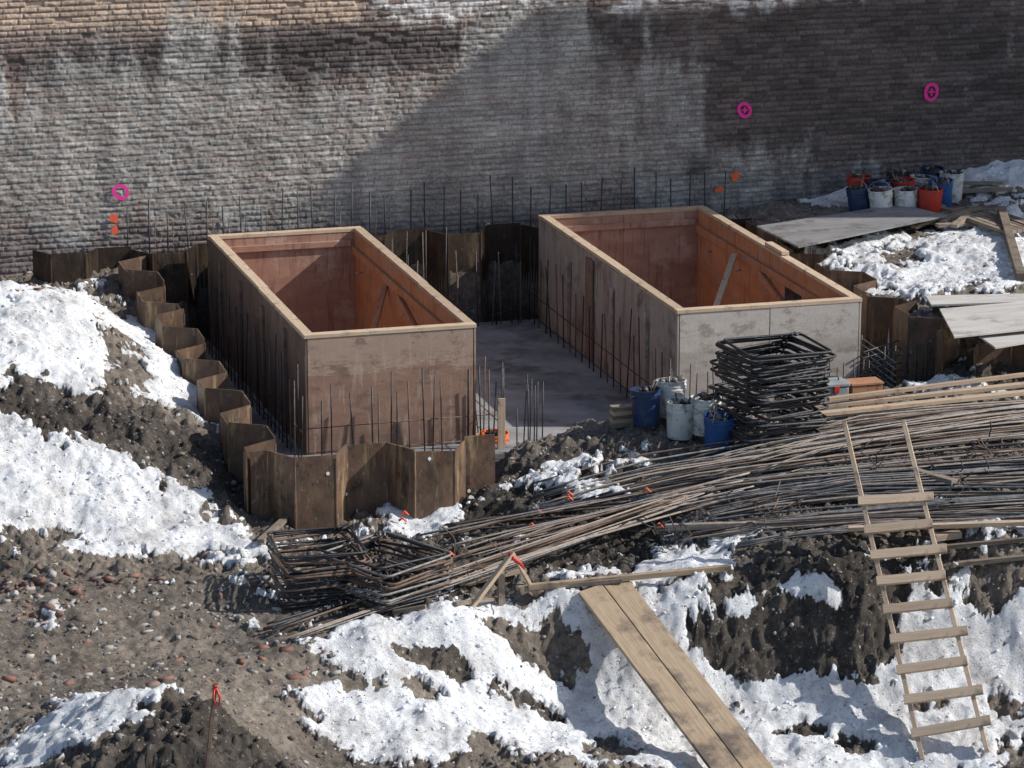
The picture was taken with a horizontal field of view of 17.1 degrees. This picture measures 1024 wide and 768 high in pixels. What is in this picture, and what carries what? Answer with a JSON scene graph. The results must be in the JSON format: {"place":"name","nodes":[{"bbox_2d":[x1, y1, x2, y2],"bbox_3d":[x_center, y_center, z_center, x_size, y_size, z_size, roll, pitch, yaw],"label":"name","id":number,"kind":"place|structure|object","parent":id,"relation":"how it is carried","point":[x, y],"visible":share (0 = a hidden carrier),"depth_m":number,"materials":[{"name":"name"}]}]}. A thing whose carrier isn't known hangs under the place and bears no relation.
{"place":"outdoors","nodes":[
{"label":"outdoors","id":0,"kind":"place"},
{"bbox_2d":[0,159,1023,767],"bbox_3d":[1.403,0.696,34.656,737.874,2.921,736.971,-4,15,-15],"label":"ground","id":1,"kind":"structure","parent":0,"point":[806,599],"depth_m":30.69,"materials":[{"name":"snow"}]},
{"bbox_2d":[32,250,49,283],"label":"sheet","id":2,"kind":"object","parent":1,"relation":"on","point":[41,268],"visible":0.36,"depth_m":39.30,"materials":[{"name":"metal"}]},
{"bbox_2d":[50,252,84,285],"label":"sheet","id":3,"kind":"object","parent":1,"relation":"on","point":[68,267],"visible":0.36,"depth_m":39.24,"materials":[{"name":"metal"}]},
{"bbox_2d":[85,248,97,278],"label":"sheet","id":4,"kind":"object","parent":1,"relation":"on","point":[91,256],"visible":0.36,"depth_m":39.48,"materials":[{"name":"metal"}]},
{"bbox_2d":[97,246,130,270],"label":"sheet","id":5,"kind":"object","parent":1,"relation":"on","point":[110,257],"visible":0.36,"depth_m":39.70,"materials":[{"name":"metal"}]},
{"bbox_2d":[119,256,145,270],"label":"sheet","id":6,"kind":"object","parent":1,"relation":"on","point":[137,263],"visible":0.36,"depth_m":39.43,"materials":[{"name":"metal"}]},
{"bbox_2d":[125,269,156,299],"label":"sheet","id":7,"kind":"object","parent":1,"relation":"on","point":[138,280],"visible":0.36,"depth_m":38.88,"materials":[{"name":"metal"}]},
{"bbox_2d":[138,286,163,302],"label":"sheet","id":8,"kind":"object","parent":1,"relation":"on","point":[154,295],"visible":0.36,"depth_m":38.36,"materials":[{"name":"metal"}]},
{"bbox_2d":[144,301,175,330],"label":"sheet","id":9,"kind":"object","parent":1,"relation":"on","point":[152,310],"visible":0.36,"depth_m":37.81,"materials":[{"name":"metal"}]},
{"bbox_2d":[153,252,186,302],"bbox_3d":[-3.967,-0.708,39.742,0.401,1.668,0.014,-4,15,-15],"label":"sheet","id":10,"kind":"object","parent":1,"relation":"on","point":[170,268],"visible":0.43,"depth_m":39.60,"materials":[{"name":"metal"}]},
{"bbox_2d":[157,309,183,326],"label":"sheet","id":11,"kind":"object","parent":1,"relation":"on","point":[173,318],"visible":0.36,"depth_m":37.26,"materials":[{"name":"metal"}]},
{"bbox_2d":[0,271,341,686],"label":"brick rubble","id":12,"kind":"object","parent":1,"relation":"on","point":[27,587],"visible":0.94,"depth_m":30.26,"materials":[{"name":"stone"}]},
{"bbox_2d":[162,326,196,357],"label":"sheet","id":13,"kind":"object","parent":1,"relation":"on","point":[177,338],"visible":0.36,"depth_m":36.71,"materials":[{"name":"metal"}]},
{"bbox_2d":[186,244,198,314],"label":"sheet","id":14,"kind":"object","parent":1,"relation":"on","point":[192,254],"visible":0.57,"depth_m":39.84,"materials":[{"name":"metal"}]},
{"bbox_2d":[118,259,276,510],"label":"interlocks","id":15,"kind":"object","parent":1,"relation":"on","point":[228,442],"visible":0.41,"depth_m":35.64,"materials":[{"name":"metal"}]},
{"bbox_2d":[178,344,204,359],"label":"sheet","id":16,"kind":"object","parent":15,"relation":"attached to","point":[195,352],"visible":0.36,"depth_m":36.19,"materials":[{"name":"metal"}]},
{"bbox_2d":[183,358,217,384],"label":"sheet","id":17,"kind":"object","parent":1,"relation":"on","point":[195,370],"visible":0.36,"depth_m":35.62,"materials":[{"name":"metal"}]},
{"bbox_2d":[198,243,207,288],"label":"sheet","id":18,"kind":"object","parent":1,"relation":"on","point":[202,254],"visible":0.14,"depth_m":40.02,"materials":[{"name":"metal"}]},
{"bbox_2d":[198,372,226,388],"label":"sheet","id":19,"kind":"object","parent":1,"relation":"on","point":[217,381],"visible":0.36,"depth_m":35.10,"materials":[{"name":"metal"}]},
{"bbox_2d":[205,682,220,767],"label":"survey stake","id":20,"kind":"object","parent":1,"relation":"on","point":[215,685],"visible":1,"depth_m":25.76,"materials":[{"name":"brown wood"}]},
{"bbox_2d":[205,388,240,423],"bbox_3d":[-2.918,0.733,34.683,0.389,1.413,0.014,3,15,13],"label":"sheet","id":21,"kind":"object","parent":1,"relation":"on","point":[218,401],"visible":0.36,"depth_m":34.54,"materials":[{"name":"metal"}]},
{"bbox_2d":[220,413,227,468],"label":"sheet","id":22,"kind":"object","parent":1,"relation":"on","point":[223,432],"visible":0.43,"depth_m":33.70,"materials":[{"name":"metal"}]},
{"bbox_2d":[221,405,249,423],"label":"sheet","id":23,"kind":"object","parent":1,"relation":"on","point":[240,415],"visible":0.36,"depth_m":34.01,"materials":[{"name":"metal"}]},
{"bbox_2d":[228,422,265,483],"bbox_3d":[-2.593,1.043,33.592,0.389,1.360,0.014,3,15,13],"label":"sheet pile","id":24,"kind":"object","parent":1,"relation":"on","point":[242,436],"visible":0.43,"depth_m":33.47,"materials":[{"name":"metal"}]},
{"bbox_2d":[250,450,267,520],"bbox_3d":[-2.431,1.258,32.937,0.171,1.271,0.014,-4,15,-15],"label":"sheet","id":25,"kind":"object","parent":1,"relation":"on","point":[258,479],"visible":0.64,"depth_m":32.85,"materials":[{"name":"metal"}]},
{"bbox_2d":[245,439,275,513],"bbox_3d":[-2.430,1.203,33.047,0.014,1.321,0.389,14,20,43],"label":"sheet pile","id":26,"kind":"object","parent":1,"relation":"on","point":[267,445],"visible":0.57,"depth_m":32.89,"materials":[{"name":"metal"}]},
{"bbox_2d":[267,450,293,527],"bbox_3d":[-2.211,1.286,32.827,0.389,1.271,0.014,14,20,43],"label":"sheet","id":27,"kind":"object","parent":1,"relation":"on","point":[280,485],"visible":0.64,"depth_m":32.74,"materials":[{"name":"metal"}]},
{"bbox_2d":[294,454,335,530],"bbox_3d":[-1.881,1.305,32.747,0.401,1.276,0.014,-4,15,-15],"label":"sheet","id":28,"kind":"object","parent":1,"relation":"on","point":[315,493],"visible":0.64,"depth_m":32.67,"materials":[{"name":"metal"}]},
{"bbox_2d":[261,524,372,608],"bbox_3d":[-1.773,1.645,30.890,0.904,0.498,0.969,-4,15,-15],"label":"rebar stirrup stack","id":29,"kind":"object","parent":1,"relation":"on","point":[279,560],"visible":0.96,"depth_m":30.56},
{"bbox_2d":[336,444,347,525],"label":"sheet","id":30,"kind":"object","parent":1,"relation":"on","point":[341,457],"visible":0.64,"depth_m":32.92,"materials":[{"name":"metal"}]},
{"bbox_2d":[267,441,465,528],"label":"interlocks","id":31,"kind":"object","parent":1,"relation":"on","point":[336,500],"visible":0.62,"depth_m":32.90,"materials":[{"name":"metal"}]},
{"bbox_2d":[347,442,386,518],"bbox_3d":[-1.407,1.189,33.222,0.401,1.261,0.014,-4,15,-15],"label":"sheet","id":32,"kind":"object","parent":1,"relation":"on","point":[367,476],"visible":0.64,"depth_m":33.14,"materials":[{"name":"metal"}]},
{"bbox_2d":[314,530,452,612],"bbox_3d":[-1.155,1.676,30.850,1.005,0.435,1.033,-14,20,-43],"label":"rebar stirrup stack","id":33,"kind":"object","parent":1,"relation":"on","point":[422,575],"visible":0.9,"depth_m":30.66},
{"bbox_2d":[49,219,730,326],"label":"interlocks","id":34,"kind":"object","parent":1,"relation":"on","point":[152,264],"visible":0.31,"depth_m":40.08,"materials":[{"name":"metal"}]},
{"bbox_2d":[387,442,414,516],"bbox_3d":[-1.077,1.210,33.143,0.389,1.261,0.014,14,20,43],"label":"sheet","id":35,"kind":"object","parent":1,"relation":"on","point":[400,474],"visible":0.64,"depth_m":33.06,"materials":[{"name":"metal"}]},
{"bbox_2d":[393,228,425,266],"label":"sheet","id":36,"kind":"object","parent":1,"relation":"on","point":[414,244],"visible":0.36,"depth_m":40.67,"materials":[{"name":"metal"}]},
{"bbox_2d":[206,319,630,458],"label":"concrete slab","id":37,"kind":"structure","parent":1,"relation":"on","point":[576,389],"depth_m":37.80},
{"bbox_2d":[207,226,475,454],"bbox_3d":[-1.957,-0.559,37.475,1.853,1.272,5.116,-4,15,-15],"label":"formwork box","id":38,"kind":"object","parent":37,"relation":"on","point":[357,312],"visible":0.94,"depth_m":36.05,"materials":[{"name":"brown wood"}]},
{"bbox_2d":[195,260,497,456],"bbox_3d":[-1.878,-0.432,37.349,2.216,1.095,5.600,-4,15,-15],"label":"rebar cage","id":39,"kind":"object","parent":37,"relation":"on","point":[250,393],"visible":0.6,"depth_m":35.59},
{"bbox_2d":[127,167,725,325],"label":"dowel row","id":40,"kind":"object","parent":37,"relation":"on","point":[457,281],"visible":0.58,"depth_m":40.53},
{"bbox_2d":[497,398,504,448],"bbox_3d":[-0.110,0.486,35.237,0.080,0.700,0.020,-4,15,-15],"label":"survey stake","id":41,"kind":"object","parent":37,"relation":"on","point":[501,423],"visible":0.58,"depth_m":35.21,"materials":[{"name":"brown wood"}]},
{"bbox_2d":[538,205,861,403],"bbox_3d":[2.006,-0.872,38.595,2.113,1.318,5.166,-4,15,-15],"label":"formwork box","id":42,"kind":"object","parent":37,"relation":"on","point":[692,285],"visible":0.81,"depth_m":38.59,"materials":[{"name":"grey wood"}]},
{"bbox_2d":[527,236,876,399],"bbox_3d":[2.077,-0.729,38.502,2.477,1.091,5.590,-4,15,-15],"label":"rebar cage","id":43,"kind":"object","parent":37,"relation":"on","point":[569,343],"visible":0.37,"depth_m":38.10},
{"bbox_2d":[501,338,927,444],"bbox_3d":[2.165,0.080,35.808,4.784,0.915,1.696,-9,17,-32],"label":"loose rebar mat","id":44,"kind":"object","parent":37,"relation":"on","point":[882,372],"visible":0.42,"depth_m":36.12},
{"bbox_2d":[416,451,453,518],"bbox_3d":[-0.747,1.240,33.066,0.401,1.241,0.014,-4,15,-15],"label":"sheet","id":45,"kind":"object","parent":1,"relation":"on","point":[435,483],"visible":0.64,"depth_m":32.98,"materials":[{"name":"metal"}]},
{"bbox_2d":[426,230,447,292],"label":"sheet","id":46,"kind":"object","parent":1,"relation":"on","point":[435,249],"visible":0.36,"depth_m":40.63,"materials":[{"name":"metal"}]},
{"bbox_2d":[263,500,643,629],"bbox_3d":[-0.842,1.524,31.735,4.489,0.317,1.378,-12,18,-38],"label":"rebar bundle","id":47,"kind":"object","parent":1,"relation":"on","point":[298,616],"visible":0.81,"depth_m":32.55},
{"bbox_2d":[454,440,464,502],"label":"sheet","id":48,"kind":"object","parent":1,"relation":"on","point":[460,470],"visible":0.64,"depth_m":33.23,"materials":[{"name":"metal"}]},
{"bbox_2d":[448,233,480,275],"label":"sheet","id":49,"kind":"object","parent":1,"relation":"on","point":[468,244],"visible":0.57,"depth_m":40.52,"materials":[{"name":"metal"}]},
{"bbox_2d":[464,434,494,495],"bbox_3d":[-0.317,1.111,33.525,0.310,1.260,0.014,-4,15,-15],"label":"sheet pile","id":50,"kind":"object","parent":1,"relation":"on","point":[480,461],"visible":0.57,"depth_m":33.43,"materials":[{"name":"metal"}]},
{"bbox_2d":[480,225,488,287],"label":"sheet","id":51,"kind":"object","parent":1,"relation":"on","point":[484,231],"visible":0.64,"depth_m":40.80,"materials":[{"name":"metal"}]},
{"bbox_2d":[456,567,526,585],"bbox_3d":[-0.186,1.758,31.251,0.705,0.040,0.090,-9,17,-31],"label":"timber board","id":52,"kind":"object","parent":1,"relation":"on","point":[510,572],"visible":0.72,"depth_m":31.18,"materials":[{"name":"brown wood"}]},
{"bbox_2d":[468,551,538,608],"bbox_3d":[-0.085,1.762,30.688,0.727,0.548,0.214,-7,16,-25],"label":"stake frame","id":53,"kind":"object","parent":1,"relation":"on","point":[499,573],"visible":1,"depth_m":30.59,"materials":[{"name":"brown wood"}]},
{"bbox_2d":[488,223,520,264],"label":"sheet pile","id":54,"kind":"object","parent":1,"relation":"on","point":[504,239],"visible":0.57,"depth_m":40.99,"materials":[{"name":"metal"}]},
{"bbox_2d":[0,0,1023,277],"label":"brick face","id":55,"kind":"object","parent":1,"relation":"on","point":[170,108],"visible":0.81,"depth_m":40.78},
{"bbox_2d":[0,191,1023,767],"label":"rubble stones","id":56,"kind":"object","parent":1,"relation":"on","point":[156,613],"visible":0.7,"depth_m":30.64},
{"bbox_2d":[0,168,1023,767],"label":"snow crumbs","id":57,"kind":"object","parent":1,"relation":"on","point":[492,692],"visible":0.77,"depth_m":30.76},
{"bbox_2d":[6,166,1023,763],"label":"soil crumbs","id":58,"kind":"object","parent":1,"relation":"on","point":[444,600],"visible":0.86,"depth_m":31.43,"materials":[{"name":"soil"}]},
{"bbox_2d":[272,472,759,641],"bbox_3d":[-0.242,1.411,31.858,5.566,0.547,1.707,-10,18,-35],"label":"rebar bundle","id":59,"kind":"object","parent":1,"relation":"on","point":[536,550],"visible":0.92,"depth_m":32.12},
{"bbox_2d":[521,224,538,296],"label":"sheet","id":60,"kind":"object","parent":1,"relation":"on","point":[527,232],"visible":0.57,"depth_m":40.96,"materials":[{"name":"metal"}]},
{"bbox_2d":[524,578,622,591],"bbox_3d":[0.555,1.809,30.843,0.893,0.041,0.070,-5,14,1],"label":"timber board","id":61,"kind":"object","parent":1,"relation":"on","point":[597,582],"visible":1,"depth_m":30.80,"materials":[{"name":"brown wood"}]},
{"bbox_2d":[528,564,731,589],"bbox_3d":[1.065,1.746,30.859,1.844,0.050,0.060,-5,15,-2],"label":"timber board","id":62,"kind":"object","parent":61,"relation":"on","point":[638,576],"visible":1,"depth_m":30.84,"materials":[{"name":"brown wood"}]},
{"bbox_2d":[609,404,632,427],"bbox_3d":[1.131,0.319,34.556,0.290,0.208,0.175,-4,15,-15],"label":"timber block stack","id":63,"kind":"object","parent":1,"relation":"on","point":[620,416],"visible":0.73,"depth_m":34.49,"materials":[{"name":"brown wood"}]},
{"bbox_2d":[629,380,660,427],"bbox_3d":[1.339,0.181,34.288,0.324,0.474,0.324,-5,12,-11],"label":"plastic bucket","id":64,"kind":"object","parent":1,"relation":"on","point":[645,401],"visible":1,"depth_m":34.19,"materials":[{"name":"plastic"}]},
{"bbox_2d":[655,369,686,418],"bbox_3d":[1.609,0.090,34.469,0.318,0.483,0.328,0,10,6],"label":"plastic bucket","id":65,"kind":"object","parent":1,"relation":"on","point":[670,386],"visible":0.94,"depth_m":34.35,"materials":[{"name":"plastic"}]},
{"bbox_2d":[579,573,772,767],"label":"plank ramp","id":66,"kind":"structure","parent":1,"relation":"on","point":[704,719],"depth_m":29.87,"materials":[{"name":"brown wood"}]},
{"bbox_2d":[665,393,693,440],"bbox_3d":[1.687,0.320,34.181,0.326,0.439,0.324,4,14,10],"label":"plastic bucket","id":67,"kind":"object","parent":1,"relation":"on","point":[679,411],"visible":1,"depth_m":34.08,"materials":[{"name":"plastic"}]},
{"bbox_2d":[690,390,721,436],"bbox_3d":[1.939,0.262,34.131,0.332,0.482,0.323,-4,15,-15],"label":"plastic bucket","id":68,"kind":"object","parent":1,"relation":"on","point":[702,402],"visible":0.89,"depth_m":34.04,"materials":[{"name":"plastic"}]},
{"bbox_2d":[413,421,1021,596],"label":"bent tie bars","id":69,"kind":"object","parent":1,"relation":"on","point":[755,532],"visible":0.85,"depth_m":32.06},
{"bbox_2d":[658,494,1023,549],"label":"rebar bundle","id":70,"kind":"object","parent":69,"relation":"on","point":[979,508],"visible":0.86,"depth_m":31.74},
{"bbox_2d":[665,518,917,530],"bbox_3d":[2.597,1.303,31.802,2.360,0.060,0.060,-2,14,11],"label":"timber board","id":71,"kind":"object","parent":70,"relation":"on","point":[702,525],"visible":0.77,"depth_m":31.89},
{"bbox_2d":[848,520,1023,531],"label":"timber board","id":72,"kind":"object","parent":70,"relation":"on","point":[945,525],"visible":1,"depth_m":31.12,"materials":[{"name":"brown wood"}]},
{"bbox_2d":[703,404,734,454],"bbox_3d":[2.048,0.441,33.792,0.318,0.483,0.318,3,19,5],"label":"plastic bucket","id":73,"kind":"object","parent":1,"relation":"on","point":[719,426],"visible":0.93,"depth_m":33.70,"materials":[{"name":"plastic"}]},
{"bbox_2d":[707,331,835,450],"bbox_3d":[2.570,0.064,33.931,1.069,0.969,1.069,-6,16,-23],"label":"rebar stirrup stack","id":74,"kind":"object","parent":1,"relation":"on","point":[770,370],"visible":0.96,"depth_m":33.62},
{"bbox_2d":[792,382,1023,411],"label":"timber board","id":75,"kind":"object","parent":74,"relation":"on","point":[911,396],"visible":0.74,"depth_m":34.61,"materials":[{"name":"brown wood"}]},
{"bbox_2d":[827,372,1023,401],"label":"timber board","id":76,"kind":"object","parent":75,"relation":"on","point":[922,387],"visible":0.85,"depth_m":34.64,"materials":[{"name":"brown wood"}]},
{"bbox_2d":[528,400,1023,510],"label":"rebar bundle","id":77,"kind":"object","parent":1,"relation":"on","point":[957,424],"visible":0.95,"depth_m":33.40,"materials":[{"name":"metal"}]},
{"bbox_2d":[812,390,1023,416],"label":"timber board","id":78,"kind":"object","parent":77,"relation":"on","point":[918,403],"visible":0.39,"depth_m":34.33,"materials":[{"name":"brown wood"}]},
{"bbox_2d":[793,253,823,269],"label":"sheet","id":79,"kind":"object","parent":1,"relation":"on","point":[810,260],"visible":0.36,"depth_m":39.81,"materials":[{"name":"metal"}]},
{"bbox_2d":[628,456,1023,520],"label":"rebar bundle","id":80,"kind":"object","parent":1,"relation":"on","point":[834,485],"visible":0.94,"depth_m":32.47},
{"bbox_2d":[911,468,957,485],"bbox_3d":[4.019,0.885,32.484,0.090,0.060,0.576,-10,15,-34],"label":"timber board","id":81,"kind":"object","parent":80,"relation":"on","point":[944,478],"visible":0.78,"depth_m":32.37,"materials":[{"name":"brown wood"}]},
{"bbox_2d":[815,375,849,416],"bbox_3d":[3.258,0.112,34.746,0.300,0.397,0.270,-4,15,-15],"label":"tool case","id":82,"kind":"object","parent":1,"relation":"on","point":[838,385],"visible":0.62,"depth_m":34.64,"materials":[{"name":"grey plastic"}]},
{"bbox_2d":[829,270,862,292],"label":"sheet","id":83,"kind":"object","parent":1,"relation":"on","point":[848,280],"visible":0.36,"depth_m":38.70,"materials":[{"name":"metal"}]},
{"bbox_2d":[757,205,946,247],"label":"plywood sheet","id":84,"kind":"object","parent":1,"relation":"on","point":[800,233],"visible":1,"depth_m":40.18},
{"bbox_2d":[745,225,960,380],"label":"interlocks","id":85,"kind":"object","parent":1,"relation":"on","point":[908,323],"visible":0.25,"depth_m":36.96,"materials":[{"name":"metal"}]},
{"bbox_2d":[845,179,870,211],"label":"plastic bucket","id":86,"kind":"object","parent":1,"relation":"on","point":[857,197],"visible":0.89,"depth_m":41.24,"materials":[{"name":"plastic"}]},
{"bbox_2d":[854,285,867,330],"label":"sheet","id":87,"kind":"object","parent":1,"relation":"on","point":[859,292],"visible":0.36,"depth_m":37.78,"materials":[{"name":"metal"}]},
{"bbox_2d":[845,377,883,406],"bbox_3d":[3.593,0.088,34.886,0.350,0.255,0.240,-4,15,-15],"label":"timber crate","id":88,"kind":"object","parent":1,"relation":"on","point":[863,384],"visible":0.49,"depth_m":34.79,"materials":[{"name":"orange wood"}]},
{"bbox_2d":[867,181,892,207],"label":"plastic bucket","id":89,"kind":"object","parent":1,"relation":"on","point":[880,196],"visible":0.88,"depth_m":41.09,"materials":[{"name":"plastic"}]},
{"bbox_2d":[867,296,901,359],"bbox_3d":[4.111,-0.174,37.798,0.389,1.610,0.014,3,15,13],"label":"sheet pile","id":90,"kind":"object","parent":1,"relation":"on","point":[880,313],"visible":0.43,"depth_m":37.66,"materials":[{"name":"metal"}]},
{"bbox_2d":[893,306,908,357],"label":"sheet","id":91,"kind":"object","parent":1,"relation":"on","point":[901,317],"visible":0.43,"depth_m":36.76,"materials":[{"name":"metal"}]},
{"bbox_2d":[892,180,917,207],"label":"plastic bucket","id":92,"kind":"object","parent":1,"relation":"on","point":[905,196],"visible":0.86,"depth_m":41.14,"materials":[{"name":"plastic"}]},
{"bbox_2d":[842,419,991,759],"bbox_3d":[3.584,1.819,30.416,0.670,2.535,2.508,-3,15,-13],"label":"timber ladder","id":93,"kind":"object","parent":1,"relation":"on","point":[955,630],"visible":1,"depth_m":30.25,"materials":[{"name":"brown wood"}]},
{"bbox_2d":[908,317,944,381],"bbox_3d":[4.436,0.090,36.695,0.389,1.650,0.014,3,15,13],"label":"sheet pile","id":94,"kind":"object","parent":1,"relation":"on","point":[922,331],"visible":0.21,"depth_m":36.56,"materials":[{"name":"metal"}]},
{"bbox_2d":[918,180,942,212],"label":"plastic bucket","id":95,"kind":"object","parent":1,"relation":"on","point":[930,197],"visible":0.87,"depth_m":41.09,"materials":[{"name":"plastic"}]},
{"bbox_2d":[936,331,943,374],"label":"sheet","id":96,"kind":"object","parent":1,"relation":"on","point":[940,353],"visible":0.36,"depth_m":35.75,"materials":[{"name":"metal"}]},
{"bbox_2d":[928,172,952,207],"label":"plastic bucket","id":97,"kind":"object","parent":1,"relation":"on","point":[945,183],"visible":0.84,"depth_m":41.42,"materials":[{"name":"plastic"}]},
{"bbox_2d":[937,327,959,363],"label":"sheet","id":98,"kind":"object","parent":1,"relation":"on","point":[951,347],"visible":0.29,"depth_m":36.00,"materials":[{"name":"metal"}]},
{"bbox_2d":[939,169,964,202],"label":"plastic bucket","id":99,"kind":"object","parent":1,"relation":"on","point":[957,176],"visible":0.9,"depth_m":41.75,"materials":[{"name":"plastic"}]},
{"bbox_2d":[899,204,1023,280],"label":"timber offcut pile","id":100,"kind":"object","parent":1,"relation":"on","point":[1004,222],"visible":0.86,"depth_m":40.38,"materials":[{"name":"brown wood"}]},
{"bbox_2d":[926,293,1023,305],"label":"plywood sheet","id":101,"kind":"object","parent":1,"relation":"on","point":[957,300],"visible":1,"depth_m":36.95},
{"bbox_2d":[940,301,1023,337],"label":"plywood sheet","id":102,"kind":"object","parent":1,"relation":"on","point":[976,320],"visible":1,"depth_m":35.92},
{"bbox_2d":[947,537,1023,549],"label":"timber board","id":103,"kind":"object","parent":1,"relation":"on","point":[986,542],"visible":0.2,"depth_m":30.95,"materials":[{"name":"brown wood"}]},
{"bbox_2d":[958,554,1023,566],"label":"timber board","id":104,"kind":"object","parent":1,"relation":"on","point":[990,560],"visible":1,"depth_m":30.78,"materials":[{"name":"brown wood"}]},
{"bbox_2d":[977,342,1010,364],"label":"sheet","id":105,"kind":"object","parent":1,"relation":"on","point":[988,354],"visible":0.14,"depth_m":35.98,"materials":[{"name":"metal"}]},
{"bbox_2d":[979,331,1023,348],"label":"plywood sheet","id":106,"kind":"object","parent":1,"relation":"on","point":[1000,340],"visible":1,"depth_m":35.28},
{"bbox_2d":[1012,344,1023,369],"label":"sheet","id":107,"kind":"object","parent":1,"relation":"on","point":[1017,356],"depth_m":35.98,"materials":[{"name":"metal"}]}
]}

